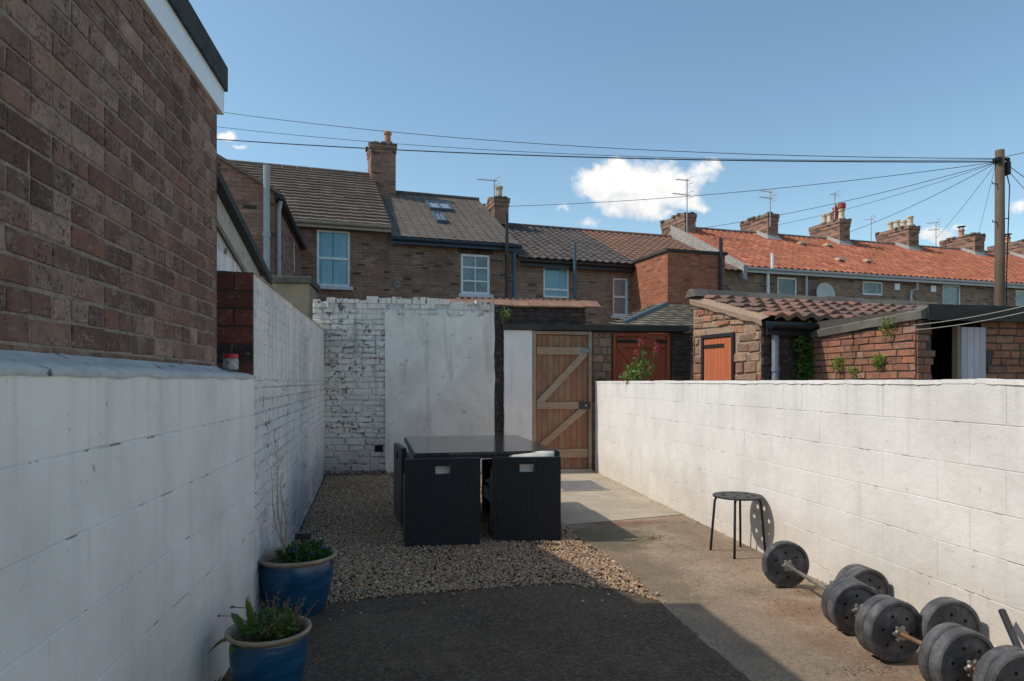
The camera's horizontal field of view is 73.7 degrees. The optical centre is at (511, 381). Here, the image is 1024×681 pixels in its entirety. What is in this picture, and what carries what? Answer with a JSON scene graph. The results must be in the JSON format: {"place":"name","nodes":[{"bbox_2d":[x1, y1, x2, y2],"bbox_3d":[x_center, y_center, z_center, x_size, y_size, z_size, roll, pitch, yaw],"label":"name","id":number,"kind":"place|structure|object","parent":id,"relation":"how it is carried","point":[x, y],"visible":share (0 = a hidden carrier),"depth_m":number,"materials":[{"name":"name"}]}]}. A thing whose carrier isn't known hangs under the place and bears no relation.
{"place":"outdoors","nodes":[
{"label":"outdoors","id":0,"kind":"place"},
{"bbox_2d":[217,165,272,284],"bbox_3d":[-2.999,-0.350,4.996,1.790,3.600,3.199,0,0,-9],"label":"lean to","id":1,"kind":"object","parent":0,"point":[238,250],"visible":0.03,"depth_m":5.42,"materials":[{"name":"white paint"}]},
{"bbox_2d":[264,472,665,619],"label":"gravel","id":2,"kind":"structure","parent":0,"point":[357,500],"depth_m":5.54,"materials":[{"name":"beige gravel"}]},
{"bbox_2d":[324,469,392,478],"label":"leaf litter","id":3,"kind":"object","parent":2,"relation":"on","point":[360,474],"visible":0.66,"depth_m":10.41,"materials":[{"name":"brown plant"}]},
{"bbox_2d":[394,443,412,525],"bbox_3d":[-0.919,1.055,7.152,0.560,0.790,0.640,0,0,-17],"label":"rattan chair","id":4,"kind":"object","parent":2,"relation":"on","point":[401,453],"visible":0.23,"depth_m":6.93,"materials":[{"name":"black wicker"}]},
{"bbox_2d":[403,457,479,547],"bbox_3d":[-0.649,1.058,6.182,0.655,0.785,0.560,0,0,-11],"label":"rattan chair","id":5,"kind":"object","parent":2,"relation":"on","point":[441,501],"visible":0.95,"depth_m":5.91,"materials":[{"name":"black wicker"}]},
{"bbox_2d":[404,435,559,464],"bbox_3d":[-0.403,1.042,7.099,1.340,0.816,1.900,0,0,-12],"label":"dining table","id":6,"kind":"object","parent":2,"relation":"on","point":[486,446],"visible":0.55,"depth_m":6.69,"materials":[{"name":"glass"}]},
{"bbox_2d":[482,459,492,512],"bbox_3d":[0.000,1.062,7.286,0.560,0.775,0.620,0,0,-12],"label":"rattan chair","id":7,"kind":"object","parent":2,"relation":"on","point":[487,466],"visible":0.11,"depth_m":7.48,"materials":[{"name":"black wicker"}]},
{"bbox_2d":[490,451,560,541],"bbox_3d":[0.115,1.043,6.427,0.615,0.814,0.560,0,0,-4],"label":"rattan chair","id":8,"kind":"object","parent":2,"relation":"on","point":[525,496],"visible":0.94,"depth_m":6.15,"materials":[{"name":"black wicker"}]},
{"bbox_2d":[222,584,750,680],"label":"tarmac","id":9,"kind":"structure","parent":0,"point":[555,632],"depth_m":3.81,"materials":[{"name":"grey asphalt"}]},
{"bbox_2d":[224,614,311,680],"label":"plant pot","id":10,"kind":"object","parent":9,"relation":"on","point":[284,659],"visible":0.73,"depth_m":2.96,"materials":[{"name":"blue ceramic"}]},
{"bbox_2d":[207,598,302,653],"bbox_3d":[-1.142,1.081,3.012,0.400,0.241,0.217,0,0,-9],"label":"dock weed","id":11,"kind":"object","parent":10,"relation":"in","point":[250,617],"visible":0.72,"depth_m":3.04,"materials":[{"name":"green plant"}]},
{"bbox_2d":[218,591,318,641],"bbox_3d":[-1.081,1.078,3.117,0.381,0.236,0.318,0,0,23],"label":"lavender plant","id":12,"kind":"object","parent":10,"relation":"in","point":[288,619],"visible":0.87,"depth_m":3.07,"materials":[{"name":"green plant"}]},
{"bbox_2d":[258,544,337,617],"bbox_3d":[-1.357,1.265,4.300,0.504,0.370,0.504,0,0,-9],"label":"plant pot","id":13,"kind":"object","parent":9,"relation":"on","point":[311,581],"visible":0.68,"depth_m":4.12,"materials":[{"name":"blue ceramic"}]},
{"bbox_2d":[264,427,296,562],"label":"dead stalks","id":14,"kind":"object","parent":13,"relation":"in","point":[282,540],"visible":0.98,"depth_m":4.25,"materials":[{"name":"brown plant"}]},
{"bbox_2d":[275,538,331,562],"bbox_3d":[-1.316,1.089,4.310,0.357,0.182,0.355,0,0,-45],"label":"viola plant","id":15,"kind":"object","parent":13,"relation":"in","point":[307,554],"visible":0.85,"depth_m":4.25,"materials":[{"name":"green plant"}]},
{"bbox_2d":[295,532,311,542],"bbox_3d":[-1.357,1.070,4.436,0.100,0.180,0.050,0,0,-9],"label":"solar light","id":16,"kind":"object","parent":13,"relation":"in","point":[301,536],"visible":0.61,"depth_m":4.41,"materials":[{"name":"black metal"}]},
{"bbox_2d":[189,0,1023,250],"label":"sky","id":17,"kind":"structure","parent":0,"point":[860,79],"materials":[{"name":"blue"}]},
{"bbox_2d":[561,471,680,524],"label":"concrete slab","id":18,"kind":"structure","parent":0,"point":[618,502],"depth_m":8.02,"materials":[{"name":"beige concrete"}]},
{"bbox_2d":[561,480,609,490],"bbox_3d":[0.912,1.431,9.441,0.660,0.021,0.860,0,0,-9],"label":"drain cover","id":19,"kind":"object","parent":18,"relation":"on","point":[585,485],"visible":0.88,"depth_m":9.28,"materials":[{"name":"metal"}]},
{"bbox_2d":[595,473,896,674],"bbox_3d":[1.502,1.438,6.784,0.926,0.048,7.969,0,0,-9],"label":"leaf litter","id":20,"kind":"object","parent":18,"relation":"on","point":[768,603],"visible":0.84,"depth_m":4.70,"materials":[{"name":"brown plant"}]},
{"bbox_2d":[581,515,673,523],"bbox_3d":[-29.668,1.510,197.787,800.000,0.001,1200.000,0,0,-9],"label":"ground","id":21,"kind":"structure","parent":0,"point":[627,519],"depth_m":7.48,"materials":[{"name":"grey concrete"}]},
{"bbox_2d":[0,0,227,365],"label":"brick extension","id":22,"kind":"object","parent":21,"relation":"on","point":[110,110],"visible":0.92,"depth_m":2.31,"materials":[{"name":"brick"}]},
{"bbox_2d":[0,350,255,680],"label":"block wall","id":23,"kind":"structure","parent":21,"relation":"on","point":[127,497],"depth_m":2.17,"materials":[{"name":"paint"}]},
{"bbox_2d":[223,354,238,369],"bbox_3d":[-1.519,-0.107,3.686,0.080,0.086,0.080,0,0,-9],"label":"jar","id":24,"kind":"object","parent":23,"relation":"on","point":[230,361],"visible":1,"depth_m":3.65,"materials":[{"name":"clear glass"}]},
{"bbox_2d":[217,270,324,614],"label":"painted brick wall","id":25,"kind":"structure","parent":21,"relation":"on","point":[270,335],"depth_m":5.00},
{"bbox_2d":[272,276,319,319],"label":"rendered outhouse","id":26,"kind":"structure","parent":21,"relation":"on","point":[300,292],"depth_m":10.91,"materials":[{"name":"beige paint"}]},
{"bbox_2d":[217,131,396,300],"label":"terraced house","id":27,"kind":"structure","parent":21,"relation":"on","point":[328,231],"depth_m":17.10,"materials":[{"name":"brick"}]},
{"bbox_2d":[294,243,294,272],"bbox_3d":[-4.898,-2.737,15.295,0.055,0.638,0.646,0,0,-18],"label":"window","id":28,"kind":"structure","parent":27,"relation":"in","point":[294,243],"depth_m":15.00,"materials":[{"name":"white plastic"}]},
{"bbox_2d":[317,229,352,290],"bbox_3d":[-4.430,-3.021,16.944,0.945,1.478,0.175,0,0,-18],"label":"window","id":29,"kind":"structure","parent":27,"relation":"in","point":[333,247],"depth_m":17.00,"materials":[{"name":"glass"}]},
{"bbox_2d":[380,176,521,301],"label":"terraced house","id":30,"kind":"structure","parent":21,"relation":"on","point":[440,248],"depth_m":18.14,"materials":[{"name":"brick"}]},
{"bbox_2d":[458,254,493,297],"bbox_3d":[-0.966,-2.802,18.078,0.944,1.155,0.175,0,0,-18],"label":"window","id":31,"kind":"structure","parent":30,"relation":"in","point":[475,269],"depth_m":18.12,"materials":[{"name":"white plastic"}]},
{"bbox_2d":[313,296,690,477],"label":"wall","id":32,"kind":"structure","parent":21,"relation":"on","point":[396,370],"depth_m":10.62,"materials":[{"name":"white brick"}]},
{"bbox_2d":[500,308,510,323],"bbox_3d":[-0.088,-1.060,10.811,0.183,0.328,0.196,0,0,38],"label":"weed","id":33,"kind":"object","parent":32,"relation":"on","point":[506,314],"visible":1,"depth_m":10.81,"materials":[{"name":"green plant"}]},
{"bbox_2d":[532,331,591,468],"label":"garden gate","id":34,"kind":"structure","parent":32,"relation":"attached to","point":[562,392],"depth_m":10.97,"materials":[{"name":"brown wood"}]},
{"bbox_2d":[612,333,669,380],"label":"garden gate","id":35,"kind":"structure","parent":32,"relation":"attached to","point":[624,346],"depth_m":11.18,"materials":[{"name":"red wood"}]},
{"bbox_2d":[441,297,600,324],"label":"tile capped wall","id":36,"kind":"structure","parent":21,"relation":"on","point":[545,311],"depth_m":11.33,"materials":[{"name":"brick"}]},
{"bbox_2d":[478,223,635,324],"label":"terraced house","id":37,"kind":"structure","parent":21,"relation":"on","point":[544,271],"depth_m":19.19,"materials":[{"name":"brick"}]},
{"bbox_2d":[543,267,568,297],"bbox_3d":[1.207,-2.754,18.854,0.764,0.880,0.055,0,0,-18],"label":"window","id":38,"kind":"structure","parent":37,"relation":"in","point":[555,279],"depth_m":18.86,"materials":[{"name":"glass"}]},
{"bbox_2d":[611,278,626,318],"bbox_3d":[3.085,-2.370,19.404,0.614,1.155,0.175,0,0,-18],"label":"window","id":39,"kind":"structure","parent":37,"relation":"in","point":[619,284],"depth_m":19.46,"materials":[{"name":"white plastic"}]},
{"bbox_2d":[562,176,741,332],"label":"terraced house","id":40,"kind":"structure","parent":21,"relation":"on","point":[664,271],"depth_m":18.49,"materials":[{"name":"brick"}]},
{"bbox_2d":[665,189,846,296],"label":"terraced house","id":41,"kind":"structure","parent":21,"relation":"on","point":[757,248],"depth_m":21.78,"materials":[{"name":"tile"}]},
{"bbox_2d":[778,277,796,294],"bbox_3d":[8.538,-2.841,21.255,0.741,0.802,0.055,0,0,-18],"label":"window","id":42,"kind":"structure","parent":41,"relation":"in","point":[787,286],"depth_m":21.28,"materials":[{"name":"glass"}]},
{"bbox_2d":[595,378,1023,648],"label":"block wall","id":43,"kind":"structure","parent":21,"relation":"on","point":[912,491],"depth_m":4.57,"materials":[{"name":"white paint"}]},
{"bbox_2d":[595,376,605,380],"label":"weed","id":44,"kind":"object","parent":43,"relation":"on","point":[600,379],"visible":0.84,"depth_m":10.91,"materials":[{"name":"green plant"}]},
{"bbox_2d":[618,337,659,383],"bbox_3d":[1.745,-0.186,9.360,0.590,0.876,0.319,0,0,-9],"label":"valerian","id":45,"kind":"object","parent":43,"relation":"on","point":[634,372],"visible":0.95,"depth_m":9.36,"materials":[{"name":"green plant"}]},
{"bbox_2d":[685,289,938,380],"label":"stone outhouse","id":46,"kind":"structure","parent":21,"relation":"on","point":[744,336],"depth_m":9.13,"materials":[{"name":"stone"}]},
{"bbox_2d":[703,337,730,380],"bbox_3d":[2.809,0.402,9.322,0.030,1.995,0.621,0,0,-20],"label":"door","id":47,"kind":"structure","parent":46,"relation":"in","point":[717,351],"depth_m":9.32,"materials":[{"name":"orange wood"}]},
{"bbox_2d":[791,321,814,379],"bbox_3d":[3.704,0.339,8.610,0.395,2.222,0.238,0,0,-9],"label":"ivy","id":48,"kind":"object","parent":46,"relation":"attached to","point":[805,367],"visible":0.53,"depth_m":8.58,"materials":[{"name":"green plant"}]},
{"bbox_2d":[748,190,926,300],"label":"terraced house","id":49,"kind":"structure","parent":21,"relation":"on","point":[827,241],"depth_m":23.00,"materials":[{"name":"tile"}]},
{"bbox_2d":[863,281,882,295],"bbox_3d":[11.755,-3.049,22.305,0.846,0.441,0.055,0,0,-18],"label":"window","id":50,"kind":"structure","parent":49,"relation":"in","point":[869,288],"depth_m":22.33,"materials":[{"name":"grey glass"}]},
{"bbox_2d":[806,304,1023,379],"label":"brick shed","id":51,"kind":"structure","parent":21,"relation":"on","point":[992,349],"depth_m":7.24,"materials":[{"name":"brown brick"}]},
{"bbox_2d":[830,356,844,371],"bbox_3d":[3.859,-0.210,8.082,0.165,0.199,0.192,0,0,-9],"label":"fern","id":52,"kind":"object","parent":51,"relation":"attached to","point":[837,364],"visible":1,"depth_m":8.06,"materials":[{"name":"green plant"}]},
{"bbox_2d":[848,363,858,373],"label":"fern","id":53,"kind":"object","parent":51,"relation":"attached to","point":[853,371],"visible":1,"depth_m":7.83,"materials":[{"name":"green plant"}]},
{"bbox_2d":[871,353,885,370],"bbox_3d":[4.002,-0.216,7.436,0.169,0.200,0.168,0,0,29],"label":"fern","id":54,"kind":"object","parent":51,"relation":"attached to","point":[877,363],"visible":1,"depth_m":7.43,"materials":[{"name":"green plant"}]},
{"bbox_2d":[878,316,896,337],"bbox_3d":[4.032,-0.588,7.315,0.162,0.251,0.232,0,0,15],"label":"fern","id":55,"kind":"object","parent":51,"relation":"attached to","point":[888,326],"visible":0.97,"depth_m":7.29,"materials":[{"name":"green plant"}]},
{"bbox_2d":[915,312,1023,329],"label":"washing line","id":56,"kind":"object","parent":51,"relation":"attached to","point":[971,322],"visible":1,"depth_m":6.15,"materials":[{"name":"plastic"}]},
{"bbox_2d":[916,306,1023,324],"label":"washing line","id":57,"kind":"object","parent":51,"relation":"attached to","point":[970,317],"visible":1,"depth_m":6.26,"materials":[{"name":"plastic"}]},
{"bbox_2d":[960,327,985,378],"bbox_3d":[4.815,0.415,7.136,0.303,1.970,0.030,0,0,-13],"label":"door","id":58,"kind":"structure","parent":51,"relation":"in","point":[972,339],"depth_m":7.12,"materials":[{"name":"white wood"}]},
{"bbox_2d":[841,215,993,304],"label":"terraced house","id":59,"kind":"structure","parent":21,"relation":"on","point":[944,281],"depth_m":24.07,"materials":[{"name":"tile"}]},
{"bbox_2d":[943,285,959,304],"bbox_3d":[15.014,-2.938,23.375,0.836,0.742,0.055,0,0,-18],"label":"window","id":60,"kind":"structure","parent":59,"relation":"in","point":[951,293],"depth_m":23.40,"materials":[{"name":"grey glass"}]},
{"bbox_2d":[917,219,1023,305],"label":"terraced house","id":61,"kind":"structure","parent":21,"relation":"on","point":[964,251],"depth_m":26.68,"materials":[{"name":"tile"}]},
{"bbox_2d":[1016,290,1023,305],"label":"window","id":62,"kind":"structure","parent":61,"relation":"in","point":[1019,293],"depth_m":24.40,"materials":[{"name":"glass"}]},
{"bbox_2d":[983,233,1023,269],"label":"terraced house","id":63,"kind":"structure","parent":21,"relation":"on","point":[1016,254],"depth_m":28.94,"materials":[{"name":"tile"}]},
{"bbox_2d":[565,515,924,680],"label":"concrete path","id":64,"kind":"structure","parent":0,"point":[715,595],"depth_m":4.46,"materials":[{"name":"beige concrete"}]},
{"bbox_2d":[709,491,765,558],"bbox_3d":[1.909,1.203,5.777,0.406,0.488,0.406,0,0,-21],"label":"stool","id":65,"kind":"object","parent":64,"relation":"on","point":[735,496],"visible":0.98,"depth_m":5.71,"materials":[{"name":"black metal"}]},
{"bbox_2d":[762,540,878,635],"bbox_3d":[1.947,1.284,4.342,0.323,0.324,1.054,0,0,-3],"label":"barbell","id":66,"kind":"object","parent":64,"relation":"on","point":[785,563],"visible":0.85,"depth_m":3.99,"materials":[{"name":"plastic"}]},
{"bbox_2d":[835,564,981,640],"bbox_3d":[2.216,1.285,3.917,0.340,0.326,0.897,0,0,-9],"label":"dumbbell","id":67,"kind":"object","parent":64,"relation":"on","point":[936,611],"visible":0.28,"depth_m":3.52,"materials":[{"name":"plastic"}]},
{"bbox_2d":[854,594,993,680],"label":"dumbbell","id":68,"kind":"object","parent":64,"relation":"on","point":[886,627],"visible":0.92,"depth_m":3.47,"materials":[{"name":"black rubber"}]},
{"bbox_2d":[973,645,1023,680],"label":"dumbbell","id":69,"kind":"object","parent":64,"relation":"on","point":[1002,663],"visible":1,"depth_m":2.87,"materials":[{"name":"grey metal"}]},
{"bbox_2d":[998,609,1022,648],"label":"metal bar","id":70,"kind":"object","parent":64,"relation":"on","point":[1010,630],"visible":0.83,"depth_m":3.25,"materials":[{"name":"grey metal"}]},
{"label":"back lane","id":71,"kind":"structure","parent":0,"visible":0},
{"bbox_2d":[609,302,693,380],"bbox_3d":[3.503,-0.194,14.718,3.730,3.389,3.131,0,0,-9],"label":"lean to","id":72,"kind":"object","parent":71,"relation":"on","point":[665,313],"visible":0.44,"depth_m":14.24,"materials":[{"name":"beige tile"}]},
{"bbox_2d":[992,149,1010,305],"bbox_3d":[12.146,-2.127,17.000,0.484,7.273,0.247,0,0,-9],"label":"utility pole","id":73,"kind":"object","parent":71,"relation":"on","point":[1002,168],"visible":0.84,"depth_m":16.92,"materials":[{"name":"brown wood"}]},
{"bbox_2d":[217,139,993,162],"bbox_3d":[-0.917,-6.817,19.491,26.373,2.718,0.029,0,0,11],"label":"overhead cable","id":74,"kind":"object","parent":73,"relation":"attached to","point":[619,157],"visible":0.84,"depth_m":18.71,"materials":[{"name":"rubber"}]},
{"bbox_2d":[222,127,992,160],"bbox_3d":[-1.547,-7.561,20.491,28.042,4.091,0.014,0,0,14],"label":"overhead cable","id":75,"kind":"object","parent":73,"relation":"attached to","point":[635,156],"visible":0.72,"depth_m":19.02,"materials":[{"name":"rubber"}]},
{"bbox_2d":[224,112,993,158],"bbox_3d":[-2.177,-8.340,21.491,29.808,5.592,0.016,0,0,18],"label":"overhead cable","id":76,"kind":"object","parent":73,"relation":"attached to","point":[635,149],"visible":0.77,"depth_m":19.59,"materials":[{"name":"rubber"}]},
{"bbox_2d":[509,162,994,206],"bbox_3d":[5.962,-5.334,18.841,12.689,0.273,0.014,0,0,17],"label":"overhead cable","id":77,"kind":"object","parent":73,"relation":"attached to","point":[763,189],"visible":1,"depth_m":18.55,"materials":[{"name":"rubber"}]},
{"bbox_2d":[697,162,995,228],"bbox_3d":[9.108,-5.280,19.991,0.014,0.360,8.387,0,0,-44],"label":"overhead cable","id":78,"kind":"object","parent":73,"relation":"attached to","point":[853,199],"visible":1,"depth_m":19.30,"materials":[{"name":"rubber"}]},
{"bbox_2d":[779,163,994,224],"bbox_3d":[10.499,-5.339,19.991,0.011,0.220,6.751,0,0,-27],"label":"overhead cable","id":79,"kind":"object","parent":73,"relation":"attached to","point":[888,197],"visible":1,"depth_m":19.49,"materials":[{"name":"rubber"}]},
{"bbox_2d":[850,163,995,231],"bbox_3d":[11.817,-5.286,20.191,0.014,0.307,6.432,0,0,-4],"label":"overhead cable","id":80,"kind":"object","parent":73,"relation":"attached to","point":[927,198],"visible":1,"depth_m":19.38,"materials":[{"name":"rubber"}]},
{"bbox_2d":[937,164,995,236],"bbox_3d":[13.528,-5.247,20.591,0.011,0.342,7.817,0,0,23],"label":"overhead cable","id":81,"kind":"object","parent":73,"relation":"attached to","point":[966,202],"visible":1,"depth_m":19.74,"materials":[{"name":"rubber"}]},
{"bbox_2d":[978,168,994,233],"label":"overhead cable","id":82,"kind":"object","parent":73,"relation":"attached to","point":[986,201],"visible":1,"depth_m":20.11,"materials":[{"name":"rubber"}]}
]}

